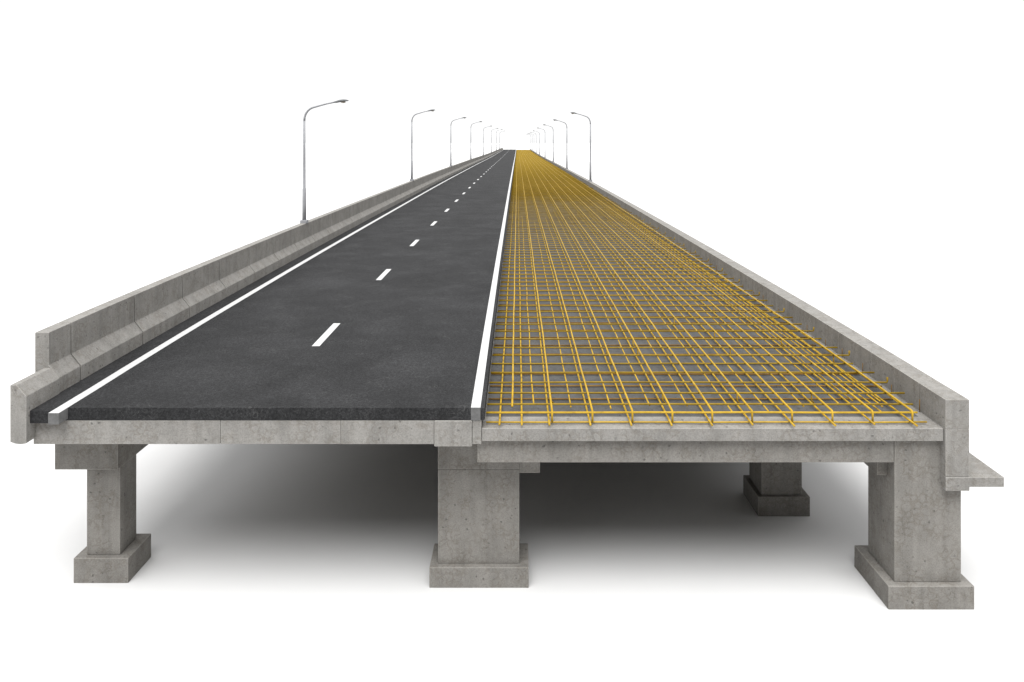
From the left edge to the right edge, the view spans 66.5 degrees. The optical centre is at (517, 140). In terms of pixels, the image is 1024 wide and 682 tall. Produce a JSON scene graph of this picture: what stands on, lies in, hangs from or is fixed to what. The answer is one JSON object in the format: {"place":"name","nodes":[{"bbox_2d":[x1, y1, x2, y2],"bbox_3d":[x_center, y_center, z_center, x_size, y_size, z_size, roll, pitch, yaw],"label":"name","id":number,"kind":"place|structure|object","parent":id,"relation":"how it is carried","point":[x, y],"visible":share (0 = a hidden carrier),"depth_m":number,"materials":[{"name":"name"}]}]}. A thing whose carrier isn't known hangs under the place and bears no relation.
{"place":"outdoors","nodes":[
{"label":"outdoors","id":0,"kind":"place"},
{"bbox_2d":[55,444,150,582],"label":"bridge pier","id":1,"kind":"structure","parent":0,"point":[117,549],"depth_m":14.23,"materials":[{"name":"concrete"}]},
{"bbox_2d":[34,420,482,445],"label":"deck slab","id":2,"kind":"structure","parent":1,"relation":"on","point":[452,432],"depth_m":13.30,"materials":[{"name":"concrete"}]},
{"bbox_2d":[10,148,502,443],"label":"concrete barrier","id":3,"kind":"object","parent":2,"relation":"on","point":[72,350],"visible":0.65,"depth_m":18.31,"materials":[{"name":"grey concrete"}]},
{"bbox_2d":[300,99,348,223],"bbox_3d":[-7.703,0.810,31.200,1.905,4.959,0.270,0,0,0],"label":"street lamp","id":4,"kind":"object","parent":3,"relation":"on","point":[303,220],"visible":1,"depth_m":31.16,"materials":[{"name":"metal"}]},
{"bbox_2d":[410,109,434,180],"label":"street lamp","id":5,"kind":"object","parent":3,"relation":"on","point":[411,179],"visible":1,"depth_m":62.95,"materials":[{"name":"metal"}]},
{"bbox_2d":[449,117,466,165],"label":"street lamp","id":6,"kind":"object","parent":3,"relation":"on","point":[450,143],"visible":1,"depth_m":99.95,"materials":[{"name":"metal"}]},
{"bbox_2d":[470,121,481,158],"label":"street lamp","id":7,"kind":"object","parent":3,"relation":"on","point":[470,140],"visible":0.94,"depth_m":142.95,"materials":[{"name":"metal"}]},
{"bbox_2d":[30,149,515,423],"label":"road","id":8,"kind":"structure","parent":2,"relation":"on","point":[390,313],"depth_m":17.75,"materials":[{"name":"black asphalt"}]},
{"bbox_2d":[429,444,539,587],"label":"bridge pier","id":9,"kind":"structure","parent":0,"point":[478,545],"depth_m":14.10,"materials":[{"name":"concrete"}]},
{"bbox_2d":[0,143,1023,681],"bbox_3d":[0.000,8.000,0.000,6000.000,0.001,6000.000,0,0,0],"label":"ground","id":10,"kind":"structure","parent":0,"point":[286,563],"depth_m":17.32,"materials":[{"name":"white"}]},
{"bbox_2d":[854,441,973,609],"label":"bridge pier","id":11,"kind":"structure","parent":10,"relation":"on","point":[908,557],"depth_m":13.44,"materials":[{"name":"concrete"}]},
{"bbox_2d":[477,157,942,461],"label":"deck slab","id":12,"kind":"structure","parent":11,"relation":"on","point":[687,442],"depth_m":15.21,"materials":[{"name":"concrete"}]},
{"bbox_2d":[486,150,926,426],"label":"rebar mat","id":13,"kind":"object","parent":12,"relation":"on","point":[535,176],"visible":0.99,"depth_m":19.76,"materials":[{"name":"yellow metal"}]},
{"bbox_2d":[0,0,1023,142],"label":"sky","id":14,"kind":"structure","parent":0,"point":[72,71],"materials":[{"name":"white"}]},
{"bbox_2d":[531,150,968,476],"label":"parapet wall","id":15,"kind":"structure","parent":0,"point":[945,408],"depth_m":16.80,"materials":[{"name":"concrete"}]},
{"bbox_2d":[543,124,553,161],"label":"street lamp","id":16,"kind":"object","parent":15,"relation":"on","point":[553,143],"visible":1,"depth_m":162.93,"materials":[{"name":"metal"}]},
{"bbox_2d":[553,119,567,168],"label":"street lamp","id":17,"kind":"object","parent":15,"relation":"on","point":[566,145],"visible":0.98,"depth_m":117.95,"materials":[{"name":"metal"}]},
{"bbox_2d":[570,112,592,181],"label":"street lamp","id":18,"kind":"object","parent":15,"relation":"on","point":[590,172],"visible":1,"depth_m":79.93,"materials":[{"name":"metal"}]},
{"bbox_2d":[940,452,1003,490],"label":"service ledge","id":19,"kind":"object","parent":15,"relation":"attached to","point":[981,474],"visible":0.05,"depth_m":13.26,"materials":[{"name":"concrete"}]},
{"bbox_2d":[743,462,809,515],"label":"bridge pier","id":20,"kind":"structure","parent":0,"point":[773,489],"depth_m":16.72,"materials":[{"name":"concrete"}]}
]}

